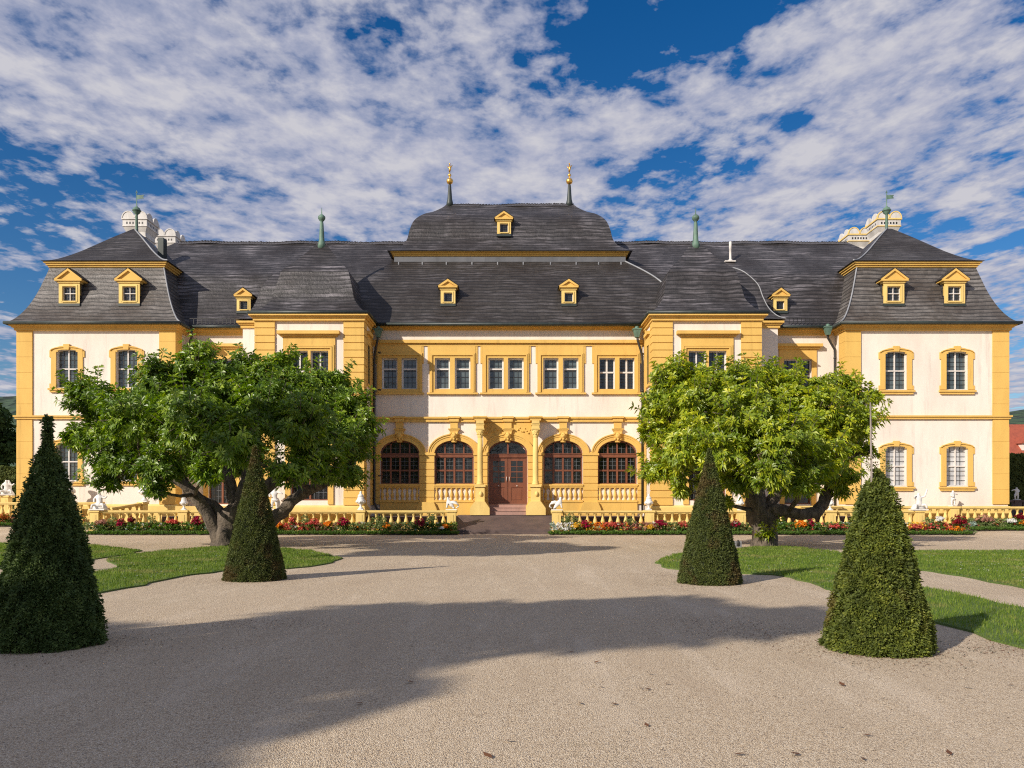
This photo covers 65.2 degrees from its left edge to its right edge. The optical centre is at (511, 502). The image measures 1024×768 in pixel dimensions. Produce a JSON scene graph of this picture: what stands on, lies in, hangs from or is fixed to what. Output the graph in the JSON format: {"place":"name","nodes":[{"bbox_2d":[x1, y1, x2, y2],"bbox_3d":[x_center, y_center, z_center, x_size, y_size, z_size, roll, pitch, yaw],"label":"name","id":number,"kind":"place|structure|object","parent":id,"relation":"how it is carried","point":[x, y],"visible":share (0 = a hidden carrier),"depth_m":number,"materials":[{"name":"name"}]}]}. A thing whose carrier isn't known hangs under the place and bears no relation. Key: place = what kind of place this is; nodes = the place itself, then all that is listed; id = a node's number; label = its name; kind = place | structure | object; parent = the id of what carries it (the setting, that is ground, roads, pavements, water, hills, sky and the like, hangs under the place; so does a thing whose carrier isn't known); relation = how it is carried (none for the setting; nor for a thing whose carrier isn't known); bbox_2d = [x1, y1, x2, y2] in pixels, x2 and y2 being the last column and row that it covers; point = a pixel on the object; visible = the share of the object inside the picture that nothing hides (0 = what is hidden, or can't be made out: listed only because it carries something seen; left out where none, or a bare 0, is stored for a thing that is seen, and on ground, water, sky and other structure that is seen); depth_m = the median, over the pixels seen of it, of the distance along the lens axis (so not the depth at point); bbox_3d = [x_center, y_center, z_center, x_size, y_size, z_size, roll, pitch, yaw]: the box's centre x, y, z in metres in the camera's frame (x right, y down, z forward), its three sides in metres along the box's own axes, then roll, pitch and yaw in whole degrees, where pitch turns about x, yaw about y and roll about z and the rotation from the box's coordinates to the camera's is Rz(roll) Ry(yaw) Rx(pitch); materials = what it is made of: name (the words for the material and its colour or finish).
{"place":"outdoors","nodes":[
{"label":"outdoors","id":0,"kind":"place"},
{"bbox_2d":[0,396,16,466],"bbox_3d":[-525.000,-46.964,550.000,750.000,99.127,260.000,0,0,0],"label":"hills","id":1,"kind":"structure","parent":0,"point":[9,403],"depth_m":538.27,"materials":[{"name":"green plant"}]},
{"bbox_2d":[0,527,1023,767],"bbox_3d":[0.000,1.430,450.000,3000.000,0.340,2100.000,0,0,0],"label":"ground","id":2,"kind":"structure","parent":0,"point":[517,595],"depth_m":7.48,"materials":[{"name":"beige gravel"}]},
{"bbox_2d":[0,495,14,513],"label":"balustrade","id":3,"kind":"object","parent":2,"relation":"on","point":[5,498],"visible":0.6,"depth_m":46.30,"materials":[{"name":"stone"}]},
{"bbox_2d":[0,480,14,494],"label":"statue","id":4,"kind":"object","parent":3,"relation":"on","point":[7,489],"visible":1,"depth_m":46.41,"materials":[{"name":"white stone"}]},
{"bbox_2d":[0,403,16,465],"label":"background tree","id":5,"kind":"object","parent":2,"relation":"on","point":[7,446],"visible":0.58,"depth_m":84.17,"materials":[{"name":"green plant"}]},
{"bbox_2d":[0,465,16,508],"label":"hedge","id":6,"kind":"object","parent":2,"relation":"on","point":[8,473],"visible":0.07,"depth_m":55.97,"materials":[{"name":"green plant"}]},
{"bbox_2d":[0,502,104,524],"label":"balustrade","id":7,"kind":"object","parent":2,"relation":"on","point":[81,504],"visible":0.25,"depth_m":42.63,"materials":[{"name":"stone"}]},
{"bbox_2d":[0,413,110,654],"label":"topiary cone","id":8,"kind":"object","parent":2,"relation":"on","point":[50,596],"visible":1,"depth_m":8.73,"materials":[{"name":"green plant"}]},
{"bbox_2d":[0,543,141,568],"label":"lawn","id":9,"kind":"structure","parent":2,"relation":"on","point":[115,555],"depth_m":24.58,"materials":[{"name":"green plant"}]},
{"bbox_2d":[110,502,148,525],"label":"stair parapet","id":10,"kind":"structure","parent":2,"relation":"on","point":[140,505],"depth_m":42.06,"materials":[{"name":"stone"}]},
{"bbox_2d":[93,546,342,592],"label":"lawn","id":11,"kind":"structure","parent":2,"relation":"on","point":[184,575],"depth_m":19.29,"materials":[{"name":"green plant"}]},
{"bbox_2d":[50,328,388,545],"bbox_3d":[-10.560,-2.184,28.405,12.354,8.151,10.496,0,0,0],"label":"magnolia tree","id":12,"kind":"object","parent":11,"relation":"on","point":[221,416],"visible":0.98,"depth_m":27.03,"materials":[{"name":"green plant"}]},
{"bbox_2d":[221,445,287,582],"bbox_3d":[-5.342,0.221,16.605,1.335,2.862,1.347,0,0,0],"label":"topiary cone","id":13,"kind":"object","parent":2,"relation":"on","point":[255,554],"visible":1,"depth_m":16.30,"materials":[{"name":"green plant"}]},
{"bbox_2d":[88,510,456,531],"bbox_3d":[-11.999,0.994,40.320,18.474,1.212,0.480,0,0,0],"label":"balustrade","id":14,"kind":"object","parent":2,"relation":"on","point":[183,515],"visible":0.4,"depth_m":40.17,"materials":[{"name":"stone"}]},
{"bbox_2d":[89,492,108,509],"bbox_3d":[-20.775,-0.068,40.298,0.828,0.911,0.555,0,0,0],"label":"statue","id":15,"kind":"object","parent":14,"relation":"on","point":[99,504],"visible":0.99,"depth_m":40.23,"materials":[{"name":"white stone"}]},
{"bbox_2d":[180,497,187,509],"bbox_3d":[-16.531,0.002,40.320,0.405,0.773,0.405,0,0,-22],"label":"urn","id":16,"kind":"object","parent":14,"relation":"on","point":[183,502],"visible":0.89,"depth_m":40.21,"materials":[{"name":"white stone"}]},
{"bbox_2d":[269,488,282,509],"bbox_3d":[-11.896,-0.172,40.314,0.727,1.121,0.376,0,0,0],"label":"statue","id":17,"kind":"object","parent":14,"relation":"on","point":[274,498],"visible":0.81,"depth_m":40.25,"materials":[{"name":"white stone"}]},
{"bbox_2d":[356,491,365,509],"bbox_3d":[-7.620,-0.095,40.320,0.506,0.966,0.506,0,0,-22],"label":"urn","id":18,"kind":"object","parent":14,"relation":"on","point":[360,500],"visible":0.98,"depth_m":40.19,"materials":[{"name":"white stone"}]},
{"bbox_2d":[446,497,458,509],"bbox_3d":[-2.995,0.060,40.331,0.671,0.656,0.307,0,0,0],"label":"statue","id":19,"kind":"object","parent":14,"relation":"on","point":[449,502],"visible":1,"depth_m":40.21,"materials":[{"name":"white stone"}]},
{"bbox_2d":[87,533,457,534],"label":"flower bed soil","id":20,"kind":"structure","parent":2,"relation":"on","point":[280,534],"depth_m":39.05,"materials":[{"name":"brown soil"}]},
{"bbox_2d":[94,519,108,530],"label":"flowering plant","id":21,"kind":"object","parent":20,"relation":"in","point":[99,523],"visible":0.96,"depth_m":39.37,"materials":[{"name":"pink plant"}]},
{"bbox_2d":[115,518,127,530],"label":"flowering plant","id":22,"kind":"object","parent":20,"relation":"in","point":[120,522],"visible":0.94,"depth_m":39.38,"materials":[{"name":"red plant"}]},
{"bbox_2d":[126,515,135,530],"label":"flowering plant","id":23,"kind":"object","parent":20,"relation":"in","point":[131,522],"visible":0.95,"depth_m":39.39,"materials":[{"name":"red plant"}]},
{"bbox_2d":[145,515,158,530],"bbox_3d":[-17.846,1.097,39.663,0.782,1.011,0.621,0,0,-40],"label":"flowering plant","id":24,"kind":"object","parent":20,"relation":"in","point":[150,520],"visible":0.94,"depth_m":39.56,"materials":[{"name":"green plant"}]},
{"bbox_2d":[164,518,181,530],"bbox_3d":[-16.775,1.174,39.486,0.794,0.858,0.703,0,0,43],"label":"flowering plant","id":25,"kind":"object","parent":20,"relation":"in","point":[173,521],"visible":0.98,"depth_m":39.35,"materials":[{"name":"pink plant"}]},
{"bbox_2d":[190,516,204,530],"bbox_3d":[-15.517,1.122,39.487,0.846,0.962,0.660,0,0,0],"label":"flowering plant","id":26,"kind":"object","parent":20,"relation":"in","point":[193,520],"visible":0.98,"depth_m":39.38,"materials":[{"name":"red plant"}]},
{"bbox_2d":[82,521,457,530],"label":"bed plants","id":27,"kind":"object","parent":20,"relation":"in","point":[359,525],"visible":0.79,"depth_m":39.45,"materials":[{"name":"red plant"}]},
{"bbox_2d":[83,530,459,534],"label":"border plants","id":28,"kind":"object","parent":20,"relation":"in","point":[199,532],"visible":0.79,"depth_m":39.05,"materials":[{"name":"green plant"}]},
{"bbox_2d":[298,514,310,530],"bbox_3d":[-10.225,1.095,39.644,0.741,1.016,0.628,0,0,0],"label":"flowering plant","id":29,"kind":"object","parent":20,"relation":"in","point":[305,520],"visible":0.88,"depth_m":39.55,"materials":[{"name":"green plant"}]},
{"bbox_2d":[307,518,319,530],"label":"flowering plant","id":30,"kind":"object","parent":20,"relation":"in","point":[312,522],"visible":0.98,"depth_m":39.36,"materials":[{"name":"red plant"}]},
{"bbox_2d":[337,517,351,530],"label":"flowering plant","id":31,"kind":"object","parent":20,"relation":"in","point":[342,521],"visible":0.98,"depth_m":39.37,"materials":[{"name":"red plant"}]},
{"bbox_2d":[369,515,386,530],"bbox_3d":[-6.630,1.115,39.666,0.948,0.974,0.597,0,0,0],"label":"flowering plant","id":32,"kind":"object","parent":20,"relation":"in","point":[380,518],"visible":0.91,"depth_m":39.62,"materials":[{"name":"green plant"}]},
{"bbox_2d":[414,518,425,530],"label":"flowering plant","id":33,"kind":"object","parent":20,"relation":"in","point":[421,521],"visible":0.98,"depth_m":39.41,"materials":[{"name":"red plant"}]},
{"bbox_2d":[426,514,437,530],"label":"flowering plant","id":34,"kind":"object","parent":20,"relation":"in","point":[432,517],"visible":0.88,"depth_m":39.58,"materials":[{"name":"green plant"}]},
{"bbox_2d":[456,515,551,533],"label":"terrace","id":35,"kind":"structure","parent":2,"relation":"on","point":[503,524],"depth_m":40.95,"materials":[{"name":"beige stone"}]},
{"bbox_2d":[162,516,852,525],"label":"terrace","id":36,"kind":"structure","parent":2,"relation":"on","point":[637,518],"depth_m":40.90,"materials":[{"name":"yellow stone"}]},
{"bbox_2d":[0,542,1023,648],"bbox_3d":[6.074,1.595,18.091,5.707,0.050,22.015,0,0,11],"label":"lawn","id":37,"kind":"structure","parent":2,"relation":"on","point":[995,639],"depth_m":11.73,"materials":[{"name":"green plant"}]},
{"bbox_2d":[625,349,893,546],"bbox_3d":[8.683,-1.964,28.825,8.147,7.560,10.648,0,0,41],"label":"magnolia tree","id":38,"kind":"object","parent":37,"relation":"on","point":[808,440],"visible":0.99,"depth_m":27.69,"materials":[{"name":"green plant"}]},
{"bbox_2d":[3,163,1022,530],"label":"palace","id":39,"kind":"structure","parent":2,"relation":"on","point":[503,355],"depth_m":43.50,"materials":[{"name":"white paint"}]},
{"bbox_2d":[47,344,84,391],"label":"window","id":40,"kind":"structure","parent":39,"relation":"in","point":[69,359],"depth_m":43.64,"materials":[{"name":"stone"}]},
{"bbox_2d":[54,439,83,485],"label":"window","id":41,"kind":"structure","parent":39,"relation":"in","point":[69,458],"depth_m":43.70,"materials":[{"name":"stone"}]},
{"bbox_2d":[109,344,143,391],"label":"window","id":42,"kind":"structure","parent":39,"relation":"in","point":[124,358],"depth_m":43.66,"materials":[{"name":"stone"}]},
{"bbox_2d":[203,478,238,503],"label":"window","id":43,"kind":"structure","parent":39,"relation":"in","point":[218,494],"depth_m":45.02,"materials":[{"name":"glass"}]},
{"bbox_2d":[203,343,242,363],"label":"window","id":44,"kind":"structure","parent":39,"relation":"in","point":[225,347],"depth_m":44.64,"materials":[{"name":"paint"}]},
{"bbox_2d":[277,330,339,381],"bbox_3d":[-10.331,-7.082,40.760,3.160,3.258,0.560,0,0,0],"label":"window","id":45,"kind":"structure","parent":39,"relation":"in","point":[322,342],"depth_m":40.73,"materials":[{"name":"stone"}]},
{"bbox_2d":[285,444,333,503],"bbox_3d":[-10.331,-1.740,40.880,2.460,3.680,0.320,0,0,0],"label":"window","id":46,"kind":"structure","parent":39,"relation":"in","point":[327,493],"depth_m":40.96,"materials":[{"name":"stone"}]},
{"bbox_2d":[366,331,372,387],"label":"side window","id":47,"kind":"structure","parent":39,"relation":"in","point":[369,335],"depth_m":42.15,"materials":[{"name":"paint"}]},
{"bbox_2d":[376,346,423,393],"bbox_3d":[-6.127,-7.184,43.545,2.698,2.630,0.390,0,0,0],"label":"window","id":48,"kind":"structure","parent":39,"relation":"in","point":[399,375],"depth_m":43.44,"materials":[{"name":"stone"}]},
{"bbox_2d":[381,441,418,483],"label":"window","id":49,"kind":"structure","parent":39,"relation":"in","point":[400,461],"depth_m":43.71,"materials":[{"name":"red wood"}]},
{"bbox_2d":[427,346,477,393],"bbox_3d":[-3.228,-7.184,43.545,2.754,2.630,0.390,0,0,0],"label":"window","id":50,"kind":"structure","parent":39,"relation":"in","point":[452,375],"depth_m":43.44,"materials":[{"name":"paint"}]},
{"bbox_2d":[435,441,473,483],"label":"window","id":51,"kind":"structure","parent":39,"relation":"in","point":[454,462],"depth_m":43.71,"materials":[{"name":"red wood"}]},
{"bbox_2d":[480,346,530,393],"bbox_3d":[-0.348,-7.184,43.545,2.780,2.630,0.390,0,0,0],"label":"window","id":52,"kind":"structure","parent":39,"relation":"in","point":[499,376],"depth_m":43.44,"materials":[{"name":"stone"}]},
{"bbox_2d":[488,441,526,503],"bbox_3d":[-0.226,-1.635,43.670,2.130,3.470,0.180,0,0,0],"label":"door","id":53,"kind":"structure","parent":39,"relation":"in","point":[507,462],"depth_m":43.68,"materials":[{"name":"red wood"}]},
{"bbox_2d":[535,346,585,393],"bbox_3d":[2.643,-7.184,43.545,2.759,2.630,0.390,0,0,0],"label":"window","id":54,"kind":"structure","parent":39,"relation":"in","point":[560,375],"depth_m":43.44,"materials":[{"name":"stone"}]},
{"bbox_2d":[543,441,581,483],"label":"window","id":55,"kind":"structure","parent":39,"relation":"in","point":[562,462],"depth_m":43.71,"materials":[{"name":"red wood"}]},
{"bbox_2d":[592,346,641,393],"bbox_3d":[5.699,-7.184,43.545,2.737,2.630,0.390,0,0,0],"label":"window","id":56,"kind":"structure","parent":39,"relation":"in","point":[627,371],"depth_m":43.44,"materials":[{"name":"paint"}]},
{"bbox_2d":[598,441,636,483],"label":"window","id":57,"kind":"structure","parent":39,"relation":"in","point":[614,458],"depth_m":43.71,"materials":[{"name":"red wood"}]},
{"bbox_2d":[644,331,649,387],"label":"side window","id":58,"kind":"structure","parent":39,"relation":"in","point":[647,335],"depth_m":42.08,"materials":[{"name":"paint"}]},
{"bbox_2d":[683,458,731,503],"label":"window","id":59,"kind":"structure","parent":39,"relation":"in","point":[692,496],"depth_m":40.98,"materials":[{"name":"stone"}]},
{"bbox_2d":[676,330,739,370],"bbox_3d":[9.955,-7.082,40.760,3.160,3.258,0.560,0,0,0],"label":"window","id":60,"kind":"structure","parent":39,"relation":"in","point":[695,342],"depth_m":40.73,"materials":[{"name":"paint"}]},
{"bbox_2d":[780,493,815,505],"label":"window","id":61,"kind":"structure","parent":39,"relation":"in","point":[804,500],"depth_m":44.96,"materials":[{"name":"glass"}]},
{"bbox_2d":[778,343,822,385],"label":"window","id":62,"kind":"structure","parent":39,"relation":"in","point":[786,350],"depth_m":44.73,"materials":[{"name":"paint"}]},
{"bbox_2d":[878,346,915,393],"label":"window","id":63,"kind":"structure","parent":39,"relation":"in","point":[892,364],"depth_m":43.49,"materials":[{"name":"stone"}]},
{"bbox_2d":[878,441,915,490],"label":"window","id":64,"kind":"structure","parent":39,"relation":"in","point":[894,453],"depth_m":43.66,"materials":[{"name":"stone"}]},
{"bbox_2d":[939,346,976,393],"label":"window","id":65,"kind":"structure","parent":39,"relation":"in","point":[953,363],"depth_m":43.49,"materials":[{"name":"stone"}]},
{"bbox_2d":[939,441,976,490],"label":"window","id":66,"kind":"structure","parent":39,"relation":"in","point":[953,459],"depth_m":43.49,"materials":[{"name":"paint"}]},
{"bbox_2d":[676,448,743,585],"bbox_3d":[3.924,0.279,15.907,1.310,2.748,1.333,0,0,0],"label":"topiary cone","id":67,"kind":"object","parent":2,"relation":"on","point":[709,556],"visible":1,"depth_m":15.60,"materials":[{"name":"green plant"}]},
{"bbox_2d":[551,510,925,531],"bbox_3d":[11.354,0.999,40.320,18.797,1.202,0.480,0,0,0],"label":"balustrade","id":68,"kind":"object","parent":2,"relation":"on","point":[830,516],"visible":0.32,"depth_m":40.17,"materials":[{"name":"stone"}]},
{"bbox_2d":[549,497,562,509],"bbox_3d":[2.206,0.060,40.309,0.693,0.677,0.316,0,0,0],"label":"statue","id":69,"kind":"object","parent":68,"relation":"on","point":[557,503],"visible":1,"depth_m":40.23,"materials":[{"name":"white stone"}]},
{"bbox_2d":[644,494,652,509],"bbox_3d":[6.895,-0.022,40.320,0.440,0.840,0.440,0,0,22],"label":"urn","id":70,"kind":"object","parent":68,"relation":"on","point":[648,502],"visible":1,"depth_m":40.20,"materials":[{"name":"white stone"}]},
{"bbox_2d":[909,489,928,509],"bbox_3d":[20.518,-0.149,40.299,0.821,1.095,0.542,0,0,0],"label":"statue","id":71,"kind":"object","parent":68,"relation":"on","point":[918,505],"visible":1,"depth_m":40.23,"materials":[{"name":"white stone"}]},
{"bbox_2d":[549,533,974,534],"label":"flower bed soil","id":72,"kind":"structure","parent":2,"relation":"on","point":[742,534],"depth_m":39.05,"materials":[{"name":"brown soil"}]},
{"bbox_2d":[561,511,578,530],"bbox_3d":[2.847,1.020,39.645,0.998,1.165,0.598,0,0,0],"label":"flowering plant","id":73,"kind":"object","parent":72,"relation":"in","point":[570,519],"visible":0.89,"depth_m":39.64,"materials":[{"name":"green plant"}]},
{"bbox_2d":[580,520,593,530],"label":"flowering plant","id":74,"kind":"object","parent":72,"relation":"in","point":[586,524],"visible":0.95,"depth_m":39.34,"materials":[{"name":"red plant"}]},
{"bbox_2d":[603,521,621,530],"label":"flowering plant","id":75,"kind":"object","parent":72,"relation":"in","point":[613,525],"visible":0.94,"depth_m":39.35,"materials":[{"name":"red plant"}]},
{"bbox_2d":[653,519,667,530],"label":"flowering plant","id":76,"kind":"object","parent":72,"relation":"in","point":[664,523],"visible":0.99,"depth_m":39.34,"materials":[{"name":"red plant"}]},
{"bbox_2d":[676,521,688,530],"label":"flowering plant","id":77,"kind":"object","parent":72,"relation":"in","point":[682,526],"visible":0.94,"depth_m":39.35,"materials":[{"name":"pink plant"}]},
{"bbox_2d":[730,519,740,531],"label":"flowering plant","id":78,"kind":"object","parent":72,"relation":"in","point":[737,524],"visible":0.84,"depth_m":39.34,"materials":[{"name":"pink plant"}]},
{"bbox_2d":[550,521,970,530],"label":"bed plants","id":79,"kind":"object","parent":72,"relation":"in","point":[671,525],"visible":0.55,"depth_m":39.43,"materials":[{"name":"red plant"}]},
{"bbox_2d":[548,529,976,534],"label":"border plants","id":80,"kind":"object","parent":72,"relation":"in","point":[799,532],"visible":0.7,"depth_m":39.05,"materials":[{"name":"green plant"}]},
{"bbox_2d":[946,525,964,531],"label":"flowering plant","id":81,"kind":"object","parent":80,"relation":"in","point":[957,528],"visible":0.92,"depth_m":39.31,"materials":[{"name":"orange plant"}]},
{"bbox_2d":[792,520,807,530],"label":"flowering plant","id":82,"kind":"object","parent":72,"relation":"in","point":[802,523],"visible":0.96,"depth_m":39.34,"materials":[{"name":"orange plant"}]},
{"bbox_2d":[824,522,845,530],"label":"flowering plant","id":83,"kind":"object","parent":72,"relation":"in","point":[837,526],"visible":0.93,"depth_m":39.34,"materials":[{"name":"red plant"}]},
{"bbox_2d":[923,517,935,530],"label":"flowering plant","id":84,"kind":"object","parent":72,"relation":"in","point":[929,521],"visible":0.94,"depth_m":39.58,"materials":[{"name":"green plant"}]},
{"bbox_2d":[934,516,944,530],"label":"flowering plant","id":85,"kind":"object","parent":72,"relation":"in","point":[938,519],"visible":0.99,"depth_m":39.41,"materials":[{"name":"white plant"}]},
{"bbox_2d":[950,514,967,531],"bbox_3d":[22.081,1.085,39.467,0.945,1.036,0.676,0,0,0],"label":"flowering plant","id":86,"kind":"object","parent":72,"relation":"in","point":[960,520],"visible":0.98,"depth_m":39.35,"materials":[{"name":"red plant"}]},
{"bbox_2d":[816,448,939,659],"bbox_3d":[4.008,0.530,8.754,1.236,2.239,1.243,0,0,0],"label":"topiary cone","id":87,"kind":"object","parent":2,"relation":"on","point":[878,606],"visible":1,"depth_m":8.46,"materials":[{"name":"green plant"}]},
{"bbox_2d":[870,402,872,487],"bbox_3d":[3.919,0.155,8.722,0.037,2.490,0.028,0,0,22],"label":"garden stake","id":88,"kind":"object","parent":87,"relation":"in","point":[871,475],"visible":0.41,"depth_m":8.71,"materials":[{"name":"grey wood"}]},
{"bbox_2d":[901,506,1023,529],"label":"balustrade","id":89,"kind":"object","parent":2,"relation":"on","point":[951,512],"visible":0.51,"depth_m":42.65,"materials":[{"name":"stone"}]},
{"bbox_2d":[948,491,957,505],"bbox_3d":[23.612,-0.214,42.769,0.548,0.845,0.284,0,0,-23],"label":"statue","id":90,"kind":"object","parent":89,"relation":"on","point":[953,499],"visible":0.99,"depth_m":42.68,"materials":[{"name":"white stone"}]},
{"bbox_2d":[916,550,1023,588],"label":"lawn","id":91,"kind":"structure","parent":2,"relation":"on","point":[981,579],"depth_m":18.72,"materials":[{"name":"green plant"}]},
{"bbox_2d":[955,529,1023,531],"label":"flower bed soil","id":92,"kind":"structure","parent":2,"relation":"on","point":[995,530],"depth_m":41.45,"materials":[{"name":"brown soil"}]},
{"bbox_2d":[972,514,995,526],"bbox_3d":[24.697,1.037,41.895,1.196,0.832,0.685,0,0,0],"label":"flowering plant","id":93,"kind":"object","parent":92,"relation":"in","point":[986,519],"visible":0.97,"depth_m":41.73,"materials":[{"name":"pink plant"}]},
{"bbox_2d":[959,518,1023,526],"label":"bed plants","id":94,"kind":"object","parent":92,"relation":"in","point":[999,522],"visible":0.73,"depth_m":41.80,"materials":[{"name":"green plant"}]},
{"bbox_2d":[965,525,1023,530],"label":"border plants","id":95,"kind":"object","parent":92,"relation":"in","point":[1017,528],"visible":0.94,"depth_m":41.43,"materials":[{"name":"green plant"}]},
{"bbox_2d":[1002,518,1016,526],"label":"flowering plant","id":96,"kind":"object","parent":92,"relation":"in","point":[1009,520],"visible":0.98,"depth_m":41.71,"materials":[{"name":"white plant"}]},
{"bbox_2d":[1008,453,1023,506],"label":"hedge","id":97,"kind":"object","parent":2,"relation":"on","point":[1016,469],"visible":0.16,"depth_m":57.96,"materials":[{"name":"green plant"}]},
{"bbox_2d":[1009,424,1023,453],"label":"house","id":98,"kind":"structure","parent":2,"relation":"on","point":[1016,438],"depth_m":115.44,"materials":[{"name":"red tile"}]},
{"bbox_2d":[1009,500,1023,517],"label":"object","id":99,"kind":"object","parent":2,"relation":"on","point":[1017,503],"visible":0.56,"depth_m":51.82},
{"bbox_2d":[0,563,1023,678],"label":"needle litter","id":100,"kind":"object","parent":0,"point":[655,631],"visible":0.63,"depth_m":9.17,"materials":[{"name":"brown plant"}]},
{"bbox_2d":[0,0,1023,411],"label":"sky","id":101,"kind":"structure","parent":0,"point":[232,120],"materials":[{"name":"blue"}]},
{"bbox_2d":[1009,409,1023,423],"bbox_3d":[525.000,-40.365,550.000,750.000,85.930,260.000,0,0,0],"label":"hills","id":102,"kind":"structure","parent":0,"point":[1017,417],"depth_m":583.11,"materials":[{"name":"green plant"}]},
{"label":"flower bed soil","id":103,"kind":"structure","parent":0,"visible":0},
{"bbox_2d":[0,512,11,525],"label":"flowering plant","id":104,"kind":"object","parent":103,"relation":"in","point":[6,517],"visible":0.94,"depth_m":41.79,"materials":[{"name":"red plant"}]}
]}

